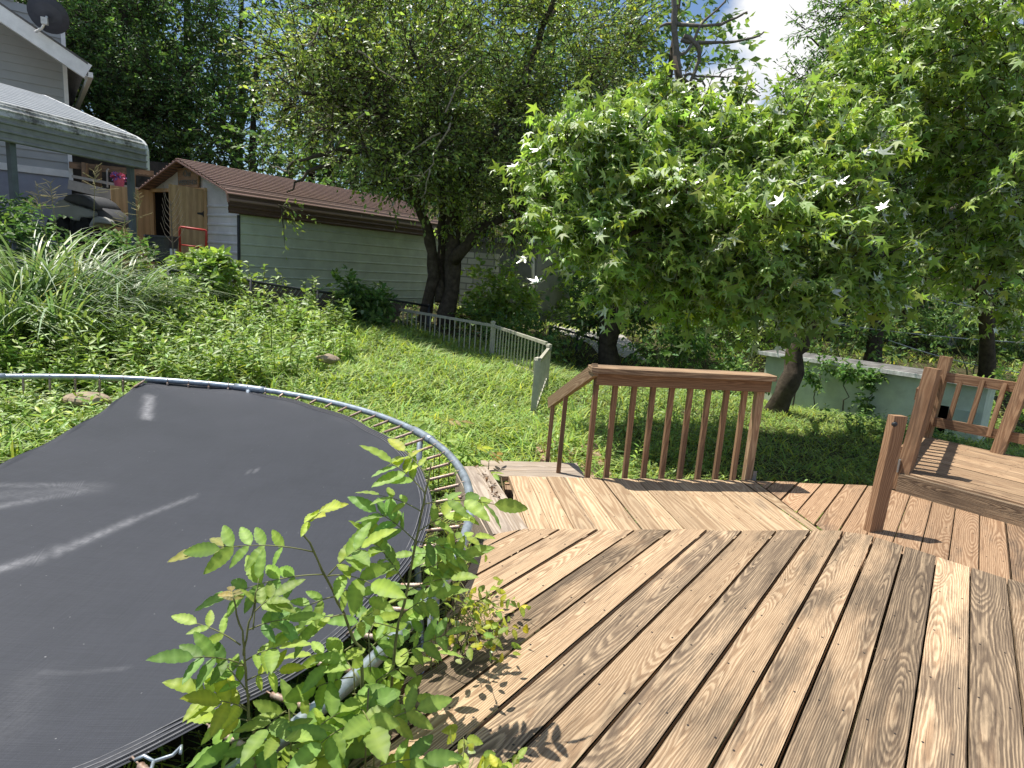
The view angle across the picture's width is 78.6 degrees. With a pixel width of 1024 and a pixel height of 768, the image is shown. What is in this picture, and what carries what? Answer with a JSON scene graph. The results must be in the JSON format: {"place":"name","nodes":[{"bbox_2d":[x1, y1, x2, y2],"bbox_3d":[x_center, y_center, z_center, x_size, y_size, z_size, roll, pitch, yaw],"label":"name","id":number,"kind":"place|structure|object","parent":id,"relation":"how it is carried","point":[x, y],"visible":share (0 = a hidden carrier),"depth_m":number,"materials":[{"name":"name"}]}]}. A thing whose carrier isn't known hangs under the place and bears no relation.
{"place":"outdoors","nodes":[
{"label":"outdoors","id":0,"kind":"place"},
{"bbox_2d":[430,724,527,767],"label":"seedling","id":1,"kind":"object","parent":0,"point":[489,759],"visible":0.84,"depth_m":1.57,"materials":[{"name":"green plant"}]},
{"bbox_2d":[0,195,1023,767],"bbox_3d":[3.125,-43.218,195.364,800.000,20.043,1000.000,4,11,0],"label":"ground","id":2,"kind":"structure","parent":0,"point":[188,739],"depth_m":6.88,"materials":[{"name":"green plant"}]},
{"bbox_2d":[0,192,79,280],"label":"shrub","id":3,"kind":"object","parent":2,"relation":"on","point":[11,229],"visible":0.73,"depth_m":9.53,"materials":[{"name":"green plant"}]},
{"bbox_2d":[0,0,92,252],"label":"house","id":4,"kind":"structure","parent":2,"relation":"on","point":[41,62],"depth_m":15.69,"materials":[{"name":"grey plastic"}]},
{"bbox_2d":[27,0,69,33],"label":"satellite dish","id":5,"kind":"object","parent":4,"relation":"attached to","point":[50,16],"visible":1,"depth_m":14.07,"materials":[{"name":"plastic"}]},
{"bbox_2d":[67,155,168,246],"bbox_3d":[-11.925,-5.620,19.275,3.124,3.243,7.610,-3,13,-35],"label":"raised porch","id":6,"kind":"object","parent":4,"relation":"attached to","point":[78,165],"visible":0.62,"depth_m":16.84,"materials":[{"name":"red wood"}]},
{"bbox_2d":[110,171,126,186],"bbox_3d":[-9.838,-5.124,15.674,0.417,0.381,0.396,-3,13,-32],"label":"flower pot","id":7,"kind":"object","parent":6,"relation":"on","point":[118,179],"visible":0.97,"depth_m":15.57,"materials":[{"name":"pink plastic"}]},
{"bbox_2d":[0,83,149,274],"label":"carport","id":8,"kind":"object","parent":2,"relation":"on","point":[34,120],"visible":0.95,"depth_m":11.16,"materials":[{"name":"white paint"}]},
{"bbox_2d":[0,261,153,356],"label":"tall grass clump","id":9,"kind":"object","parent":2,"relation":"on","point":[3,313],"visible":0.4,"depth_m":7.08,"materials":[{"name":"green plant"}]},
{"bbox_2d":[9,220,159,268],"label":"shrub","id":10,"kind":"object","parent":2,"relation":"on","point":[107,239],"visible":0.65,"depth_m":10.32,"materials":[{"name":"green plant"}]},
{"bbox_2d":[61,392,112,409],"bbox_3d":[-4.214,0.168,6.177,0.452,0.158,0.301,4,11,0],"label":"rock","id":11,"kind":"object","parent":2,"relation":"on","point":[71,397],"visible":0.56,"depth_m":6.11,"materials":[{"name":"brown stone"}]},
{"bbox_2d":[46,193,128,241],"bbox_3d":[-8.908,-3.483,13.230,1.590,0.984,0.850,4,11,0],"label":"car","id":12,"kind":"object","parent":2,"relation":"on","point":[83,210],"visible":0.85,"depth_m":12.95,"materials":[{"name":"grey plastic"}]},
{"bbox_2d":[0,219,182,309],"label":"tall grass clump","id":13,"kind":"object","parent":2,"relation":"on","point":[12,279],"visible":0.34,"depth_m":7.95,"materials":[{"name":"green plant"}]},
{"bbox_2d":[0,258,191,356],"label":"tall grass clump","id":14,"kind":"object","parent":2,"relation":"on","point":[81,306],"visible":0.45,"depth_m":7.41,"materials":[{"name":"green plant"}]},
{"bbox_2d":[0,163,204,320],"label":"tall grass clump","id":15,"kind":"object","parent":2,"relation":"on","point":[98,274],"visible":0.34,"depth_m":8.58,"materials":[{"name":"plant"}]},
{"bbox_2d":[18,189,257,332],"bbox_3d":[-5.607,-1.735,8.966,4.001,2.073,4.085,4,11,0],"label":"tall grass clump","id":16,"kind":"object","parent":2,"relation":"on","point":[143,283],"visible":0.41,"depth_m":8.81,"materials":[{"name":"plant"}]},
{"bbox_2d":[78,263,207,337],"bbox_3d":[-5.589,-1.002,9.417,2.247,1.593,2.150,4,11,0],"label":"shrub","id":17,"kind":"object","parent":2,"relation":"on","point":[163,305],"visible":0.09,"depth_m":9.28,"materials":[{"name":"green plant"}]},
{"bbox_2d":[14,0,273,167],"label":"tree","id":18,"kind":"object","parent":2,"relation":"on","point":[136,73],"visible":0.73,"depth_m":20.98,"materials":[{"name":"green plant"}]},
{"bbox_2d":[0,349,294,452],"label":"weeds","id":19,"kind":"object","parent":2,"relation":"on","point":[6,410],"visible":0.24,"depth_m":5.93,"materials":[{"name":"green plant"}]},
{"bbox_2d":[143,234,178,262],"bbox_3d":[-7.270,-2.809,13.003,0.670,0.540,0.670,4,11,0],"label":"dark tub","id":20,"kind":"object","parent":2,"relation":"on","point":[164,247],"visible":0.77,"depth_m":12.77,"materials":[{"name":"grey plastic"}]},
{"bbox_2d":[103,283,225,320],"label":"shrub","id":21,"kind":"object","parent":2,"relation":"on","point":[158,293],"visible":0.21,"depth_m":9.35,"materials":[{"name":"green plant"}]},
{"bbox_2d":[170,249,176,268],"bbox_3d":[-7.006,-2.565,12.943,0.100,0.460,0.140,1,11,-17],"label":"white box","id":22,"kind":"object","parent":2,"relation":"on","point":[174,253],"visible":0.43,"depth_m":12.86,"materials":[{"name":"white"}]},
{"bbox_2d":[161,186,186,273],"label":"dead weed stalk","id":23,"kind":"object","parent":2,"relation":"on","point":[171,234],"visible":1,"depth_m":12.12,"materials":[{"name":"beige plant"}]},
{"bbox_2d":[0,273,358,394],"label":"leafy weeds","id":24,"kind":"object","parent":2,"relation":"on","point":[125,342],"visible":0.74,"depth_m":7.69,"materials":[{"name":"green plant"}]},
{"bbox_2d":[136,271,241,336],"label":"shrub","id":25,"kind":"object","parent":2,"relation":"on","point":[186,291],"visible":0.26,"depth_m":9.88,"materials":[{"name":"green plant"}]},
{"bbox_2d":[179,226,207,262],"bbox_3d":[-6.571,-2.812,12.890,0.554,0.837,0.108,1,11,-18],"label":"red hand truck","id":26,"kind":"object","parent":2,"relation":"on","point":[199,229],"visible":0.52,"depth_m":12.81,"materials":[{"name":"paint"}]},
{"bbox_2d":[162,244,259,307],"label":"shrub","id":27,"kind":"object","parent":2,"relation":"on","point":[212,263],"visible":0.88,"depth_m":10.61,"materials":[{"name":"green plant"}]},
{"bbox_2d":[146,549,323,767],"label":"sapling","id":28,"kind":"object","parent":2,"relation":"on","point":[221,681],"visible":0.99,"depth_m":1.42,"materials":[{"name":"green plant"}]},
{"bbox_2d":[0,372,474,767],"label":"trampoline","id":29,"kind":"object","parent":2,"relation":"on","point":[110,511],"visible":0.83,"depth_m":2.77,"materials":[{"name":"fabric"}]},
{"bbox_2d":[134,744,182,767],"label":"loose spring hook","id":30,"kind":"object","parent":29,"relation":"on","point":[179,749],"visible":1,"depth_m":1.35,"materials":[{"name":"metal"}]},
{"bbox_2d":[176,0,299,179],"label":"slender tree","id":31,"kind":"object","parent":2,"relation":"on","point":[239,92],"visible":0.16,"depth_m":28.25,"materials":[{"name":"green plant"}]},
{"bbox_2d":[132,242,355,337],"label":"tall weeds","id":32,"kind":"object","parent":2,"relation":"on","point":[143,268],"visible":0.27,"depth_m":10.95,"materials":[{"name":"green plant"}]},
{"bbox_2d":[110,158,445,304],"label":"metal shed","id":33,"kind":"structure","parent":2,"relation":"on","point":[238,211],"depth_m":15.22,"materials":[{"name":"metal"}]},
{"bbox_2d":[110,185,151,271],"bbox_3d":[-9.319,-3.562,15.349,0.028,2.420,0.850,13,14,39],"label":"door","id":34,"kind":"structure","parent":33,"relation":"in","point":[119,196],"depth_m":15.35,"materials":[{"name":"brown wood"}]},
{"bbox_2d":[168,184,203,279],"bbox_3d":[-7.265,-3.160,13.997,0.046,2.420,0.850,9,12,23],"label":"door","id":35,"kind":"structure","parent":33,"relation":"in","point":[191,203],"depth_m":13.90,"materials":[{"name":"brown wood"}]},
{"bbox_2d":[167,499,407,765],"bbox_3d":[-0.581,0.940,1.623,0.615,1.411,0.238,4,11,0],"label":"sapling","id":36,"kind":"object","parent":2,"relation":"on","point":[356,592],"visible":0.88,"depth_m":1.55,"materials":[{"name":"green plant"}]},
{"bbox_2d":[167,267,429,326],"bbox_3d":[-3.888,-1.237,12.550,5.476,1.902,0.160,-6,15,-44],"label":"chain link fence","id":37,"kind":"object","parent":2,"relation":"on","point":[320,300],"visible":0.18,"depth_m":12.05,"materials":[{"name":"metal"}]},
{"bbox_2d":[162,0,449,216],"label":"shade tree","id":38,"kind":"object","parent":2,"relation":"on","point":[329,181],"visible":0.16,"depth_m":20.90,"materials":[{"name":"green plant"}]},
{"bbox_2d":[316,353,339,363],"bbox_3d":[-2.480,-0.340,8.405,0.303,0.137,0.220,4,11,0],"label":"rock","id":39,"kind":"object","parent":2,"relation":"on","point":[327,358],"visible":0.98,"depth_m":8.34,"materials":[{"name":"brown stone"}]},
{"bbox_2d":[212,630,452,767],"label":"gap weeds","id":40,"kind":"object","parent":2,"relation":"on","point":[301,679],"visible":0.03,"depth_m":2.60,"materials":[{"name":"green plant"}]},
{"bbox_2d":[221,637,463,767],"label":"sapling","id":41,"kind":"object","parent":2,"relation":"on","point":[357,726],"visible":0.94,"depth_m":1.50,"materials":[{"name":"green plant"}]},
{"bbox_2d":[319,264,403,331],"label":"shrub","id":42,"kind":"object","parent":2,"relation":"on","point":[369,312],"visible":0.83,"depth_m":12.54,"materials":[{"name":"green plant"}]},
{"bbox_2d":[283,531,495,767],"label":"sapling","id":43,"kind":"object","parent":2,"relation":"on","point":[374,678],"visible":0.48,"depth_m":1.82,"materials":[{"name":"green plant"}]},
{"bbox_2d":[327,438,527,687],"bbox_3d":[-0.264,0.900,1.843,0.542,1.451,0.242,4,11,0],"label":"sapling","id":44,"kind":"object","parent":2,"relation":"on","point":[450,566],"visible":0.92,"depth_m":1.76,"materials":[{"name":"green plant"}]},
{"bbox_2d":[336,0,521,235],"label":"shade tree","id":45,"kind":"object","parent":2,"relation":"on","point":[486,48],"visible":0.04,"depth_m":22.48,"materials":[{"name":"green plant"}]},
{"bbox_2d":[284,365,603,507],"bbox_3d":[-0.887,0.456,6.601,3.633,0.596,3.691,4,11,0],"label":"ground cover","id":46,"kind":"object","parent":2,"relation":"on","point":[571,448],"visible":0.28,"depth_m":7.59,"materials":[{"name":"green plant"}]},
{"bbox_2d":[217,0,672,329],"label":"forked tree","id":47,"kind":"object","parent":2,"relation":"on","point":[455,169],"visible":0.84,"depth_m":12.97,"materials":[{"name":"green plant"}]},
{"bbox_2d":[266,25,486,197],"bbox_3d":[-2.536,-4.974,11.517,4.003,2.874,0.136,4,11,0],"label":"dead branch","id":48,"kind":"object","parent":47,"relation":"attached to","point":[364,113],"visible":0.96,"depth_m":11.55,"materials":[{"name":"brown wood"}]},
{"bbox_2d":[394,308,495,354],"bbox_3d":[-1.682,-1.015,13.161,3.520,1.096,0.109,13,14,39],"label":"picket fence","id":49,"kind":"object","parent":2,"relation":"on","point":[465,321],"visible":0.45,"depth_m":12.63,"materials":[{"name":"beige grey-white painted wood"}]},
{"bbox_2d":[404,416,503,489],"bbox_3d":[-0.486,0.631,5.218,0.856,0.692,0.446,4,11,0],"label":"young plant","id":50,"kind":"object","parent":2,"relation":"on","point":[464,458],"visible":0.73,"depth_m":5.19,"materials":[{"name":"green plant"}]},
{"bbox_2d":[459,251,499,307],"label":"stone wall","id":51,"kind":"structure","parent":2,"relation":"on","point":[466,281],"depth_m":17.95,"materials":[{"name":"grey stone"}]},
{"bbox_2d":[395,298,568,357],"bbox_3d":[-1.057,-1.197,14.419,4.838,1.570,2.149,6,11,9],"label":"shrub","id":52,"kind":"object","parent":2,"relation":"on","point":[471,310],"visible":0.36,"depth_m":14.16,"materials":[{"name":"green plant"}]},
{"bbox_2d":[455,257,544,335],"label":"shrub","id":53,"kind":"object","parent":2,"relation":"on","point":[526,300],"visible":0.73,"depth_m":15.80,"materials":[{"name":"green plant"}]},
{"bbox_2d":[462,235,573,325],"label":"grey garage","id":54,"kind":"structure","parent":2,"relation":"on","point":[525,271],"depth_m":19.71,"materials":[{"name":"grey"}]},
{"bbox_2d":[492,324,547,374],"bbox_3d":[0.067,-0.521,11.093,0.045,0.832,2.219,-1,12,-25],"label":"picket fence","id":55,"kind":"object","parent":2,"relation":"on","point":[518,334],"visible":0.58,"depth_m":11.02,"materials":[{"name":"beige paint"}]},
{"bbox_2d":[507,308,572,366],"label":"shrub","id":56,"kind":"object","parent":2,"relation":"on","point":[537,326],"visible":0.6,"depth_m":12.97,"materials":[{"name":"green plant"}]},
{"bbox_2d":[530,343,551,415],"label":"picket gate","id":57,"kind":"structure","parent":2,"relation":"on","point":[541,371],"depth_m":8.67,"materials":[{"name":"beige paint"}]},
{"bbox_2d":[468,36,622,238],"bbox_3d":[1.120,-8.726,25.678,8.817,11.178,9.308,4,11,0],"label":"shade tree","id":58,"kind":"object","parent":2,"relation":"on","point":[547,62],"visible":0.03,"depth_m":25.05,"materials":[{"name":"green plant"}]},
{"bbox_2d":[69,0,1023,335],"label":"woods","id":59,"kind":"object","parent":2,"relation":"on","point":[705,60],"visible":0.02,"depth_m":28.71,"materials":[{"name":"green plant"}]},
{"bbox_2d":[540,274,596,329],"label":"shrub","id":60,"kind":"object","parent":2,"relation":"on","point":[563,301],"visible":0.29,"depth_m":20.96,"materials":[{"name":"green plant"}]},
{"bbox_2d":[548,325,598,359],"bbox_3d":[1.494,-0.536,14.864,1.618,1.561,0.134,13,14,39],"label":"chain link fence","id":61,"kind":"object","parent":2,"relation":"on","point":[576,346],"visible":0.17,"depth_m":14.77,"materials":[{"name":"metal"}]},
{"bbox_2d":[534,426,616,477],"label":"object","id":62,"kind":"structure","parent":2,"relation":"on","point":[542,459],"depth_m":6.36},
{"bbox_2d":[492,58,673,298],"bbox_3d":[3.186,-9.141,29.674,9.935,10.892,7.058,4,11,0],"label":"shade tree","id":63,"kind":"object","parent":2,"relation":"on","point":[621,109],"visible":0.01,"depth_m":27.62,"materials":[{"name":"green plant"}]},
{"bbox_2d":[546,198,710,367],"bbox_3d":[2.514,-2.324,13.564,3.700,4.514,3.078,4,11,0],"label":"vine covered tree","id":64,"kind":"object","parent":2,"relation":"on","point":[608,354],"visible":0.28,"depth_m":13.52,"materials":[{"name":"green plant"}]},
{"bbox_2d":[580,381,750,469],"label":"lawn weeds","id":65,"kind":"object","parent":2,"relation":"on","point":[708,436],"visible":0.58,"depth_m":7.55,"materials":[{"name":"green plant"}]},
{"bbox_2d":[567,220,786,331],"bbox_3d":[6.054,-4.525,20.490,8.855,6.399,8.799,4,11,0],"label":"shade tree","id":66,"kind":"object","parent":2,"relation":"on","point":[640,294],"depth_m":19.63,"materials":[{"name":"green plant"}]},
{"bbox_2d":[627,310,727,367],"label":"shrub","id":67,"kind":"object","parent":2,"relation":"on","point":[699,339],"visible":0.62,"depth_m":12.24,"materials":[{"name":"green plant"}]},
{"bbox_2d":[345,173,1023,371],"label":"undergrowth","id":68,"kind":"object","parent":2,"relation":"on","point":[1004,349],"visible":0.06,"depth_m":21.14,"materials":[{"name":"green plant"}]},
{"bbox_2d":[348,460,1023,767],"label":"wooden deck","id":69,"kind":"structure","parent":2,"relation":"on","point":[720,535],"depth_m":2.44,"materials":[{"name":"brown wood"}]},
{"bbox_2d":[425,554,530,663],"bbox_3d":[-0.112,0.815,2.250,0.371,0.248,0.728,4,11,0],"label":"shrub","id":70,"kind":"object","parent":69,"relation":"on","point":[492,643],"visible":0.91,"depth_m":2.19,"materials":[{"name":"green plant"}]},
{"bbox_2d":[474,465,499,499],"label":"leaf litter","id":71,"kind":"object","parent":69,"relation":"on","point":[493,485],"visible":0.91,"depth_m":4.30,"materials":[{"name":"beige plant"}]},
{"bbox_2d":[545,363,776,485],"bbox_3d":[1.131,0.414,5.255,1.490,1.297,1.179,2,11,-9],"label":"deck railing","id":72,"kind":"object","parent":69,"relation":"attached to","point":[759,384],"visible":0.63,"depth_m":4.73,"materials":[{"name":"brown wood"}]},
{"bbox_2d":[863,414,907,534],"bbox_3d":[2.382,0.594,3.992,0.144,0.811,0.065,1,11,-16],"label":"gate post","id":73,"kind":"object","parent":69,"relation":"on","point":[892,440],"visible":0.88,"depth_m":3.97,"materials":[{"name":"brown wood"}]},
{"bbox_2d":[651,0,763,96],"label":"dead tree","id":74,"kind":"object","parent":2,"relation":"on","point":[674,23],"visible":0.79,"depth_m":16.51,"materials":[{"name":"brown wood"}]},
{"bbox_2d":[488,33,954,414],"bbox_3d":[2.666,-1.789,7.429,5.818,5.362,3.566,1,11,-15],"label":"sweetgum tree","id":75,"kind":"object","parent":2,"relation":"on","point":[736,228],"visible":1,"depth_m":6.75,"materials":[{"name":"green plant"}]},
{"bbox_2d":[678,340,769,399],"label":"shrub","id":76,"kind":"object","parent":2,"relation":"on","point":[730,366],"visible":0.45,"depth_m":12.03,"materials":[{"name":"green plant"}]},
{"bbox_2d":[704,307,786,370],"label":"shrub","id":77,"kind":"object","parent":2,"relation":"on","point":[734,331],"visible":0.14,"depth_m":14.16,"materials":[{"name":"green plant"}]},
{"bbox_2d":[702,312,792,371],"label":"shrub","id":78,"kind":"object","parent":2,"relation":"on","point":[764,348],"visible":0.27,"depth_m":14.17,"materials":[{"name":"green plant"}]},
{"bbox_2d":[544,359,1023,530],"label":"lawn clover","id":79,"kind":"object","parent":2,"relation":"on","point":[806,427],"visible":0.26,"depth_m":8.38,"materials":[{"name":"green plant"}]},
{"bbox_2d":[790,291,938,364],"bbox_3d":[8.713,-1.377,15.970,5.456,2.326,3.056,-6,15,-44],"label":"shrub","id":80,"kind":"object","parent":2,"relation":"on","point":[862,339],"visible":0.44,"depth_m":15.97,"materials":[{"name":"green plant"}]},
{"bbox_2d":[758,349,995,441],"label":"block outbuilding","id":81,"kind":"structure","parent":2,"relation":"on","point":[896,395],"depth_m":11.08,"materials":[{"name":"green paint"}]},
{"bbox_2d":[802,349,849,407],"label":"ivy","id":82,"kind":"object","parent":81,"relation":"attached to","point":[809,378],"visible":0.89,"depth_m":11.40,"materials":[{"name":"green plant"}]},
{"bbox_2d":[833,358,866,410],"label":"ivy","id":83,"kind":"object","parent":81,"relation":"attached to","point":[848,378],"visible":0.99,"depth_m":11.11,"materials":[{"name":"green plant"}]},
{"bbox_2d":[851,365,889,416],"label":"ivy","id":84,"kind":"object","parent":81,"relation":"attached to","point":[869,379],"visible":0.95,"depth_m":10.93,"materials":[{"name":"green plant"}]},
{"bbox_2d":[945,409,977,439],"bbox_3d":[7.361,0.796,10.285,0.378,0.742,0.026,14,15,43],"label":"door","id":85,"kind":"structure","parent":81,"relation":"in","point":[959,415],"depth_m":10.24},
{"bbox_2d":[742,0,1023,362],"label":"walnut tree","id":86,"kind":"object","parent":2,"relation":"on","point":[833,16],"visible":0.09,"depth_m":15.28,"materials":[{"name":"green plant"}]},
{"bbox_2d":[838,324,1023,342],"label":"cable","id":87,"kind":"object","parent":86,"relation":"attached to","point":[928,335],"visible":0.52,"depth_m":15.29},
{"bbox_2d":[927,296,1007,311],"bbox_3d":[11.176,-1.875,14.759,3.071,0.251,0.018,4,11,0],"label":"cable","id":88,"kind":"object","parent":86,"relation":"attached to","point":[955,303],"visible":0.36,"depth_m":14.76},
{"bbox_2d":[817,403,966,443],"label":"wall foot weeds","id":89,"kind":"object","parent":2,"relation":"on","point":[861,428],"depth_m":8.84,"materials":[{"name":"green plant"}]},
{"bbox_2d":[834,76,953,337],"bbox_3d":[13.111,-7.155,23.959,7.743,11.132,8.265,4,11,0],"label":"shade tree","id":90,"kind":"object","parent":2,"relation":"on","point":[844,315],"depth_m":24.59,"materials":[{"name":"green plant"}]},
{"bbox_2d":[813,0,1023,378],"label":"sweetgum tree","id":91,"kind":"object","parent":2,"relation":"on","point":[983,60],"visible":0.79,"depth_m":7.97,"materials":[{"name":"green plant"}]},
{"bbox_2d":[889,340,1019,372],"bbox_3d":[10.534,-0.612,14.495,3.298,0.498,0.018,7,11,17],"label":"cable","id":92,"kind":"object","parent":91,"relation":"attached to","point":[939,356],"visible":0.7,"depth_m":14.68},
{"bbox_2d":[894,317,976,325],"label":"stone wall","id":93,"kind":"structure","parent":2,"relation":"on","point":[923,318],"depth_m":29.20,"materials":[{"name":"stone"}]},
{"bbox_2d":[939,324,959,345],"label":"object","id":94,"kind":"structure","parent":2,"relation":"on","point":[955,332],"depth_m":23.68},
{"bbox_2d":[892,437,1023,527],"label":"raised deck","id":95,"kind":"structure","parent":2,"relation":"on","point":[980,481],"depth_m":4.81,"materials":[{"name":"brown wood"}]},
{"bbox_2d":[892,356,1023,489],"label":"landing railing","id":96,"kind":"object","parent":95,"relation":"on","point":[925,420],"visible":0.93,"depth_m":5.64,"materials":[{"name":"brown wood"}]},
{"bbox_2d":[893,25,1022,347],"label":"shade tree","id":97,"kind":"object","parent":2,"relation":"on","point":[914,338],"depth_m":22.68,"materials":[{"name":"green plant"}]},
{"bbox_2d":[898,280,1023,376],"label":"shrub","id":98,"kind":"object","parent":2,"relation":"on","point":[951,320],"visible":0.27,"depth_m":17.03,"materials":[{"name":"green plant"}]},
{"bbox_2d":[940,74,1023,354],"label":"shade tree","id":99,"kind":"object","parent":2,"relation":"on","point":[1001,288],"visible":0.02,"depth_m":21.36,"materials":[{"name":"green plant"}]},
{"bbox_2d":[940,105,1023,304],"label":"shade tree","id":100,"kind":"object","parent":2,"relation":"on","point":[992,227],"visible":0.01,"depth_m":22.17,"materials":[{"name":"green plant"}]},
{"bbox_2d":[973,359,1023,427],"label":"shrub","id":101,"kind":"object","parent":2,"relation":"on","point":[997,374],"visible":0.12,"depth_m":12.55,"materials":[{"name":"green plant"}]},
{"bbox_2d":[18,0,1023,220],"label":"sky","id":102,"kind":"structure","parent":0,"point":[770,16],"materials":[{"name":"white"}]},
{"bbox_2d":[553,326,644,359],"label":"gravel drive","id":103,"kind":"structure","parent":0,"point":[626,341],"depth_m":16.25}
]}

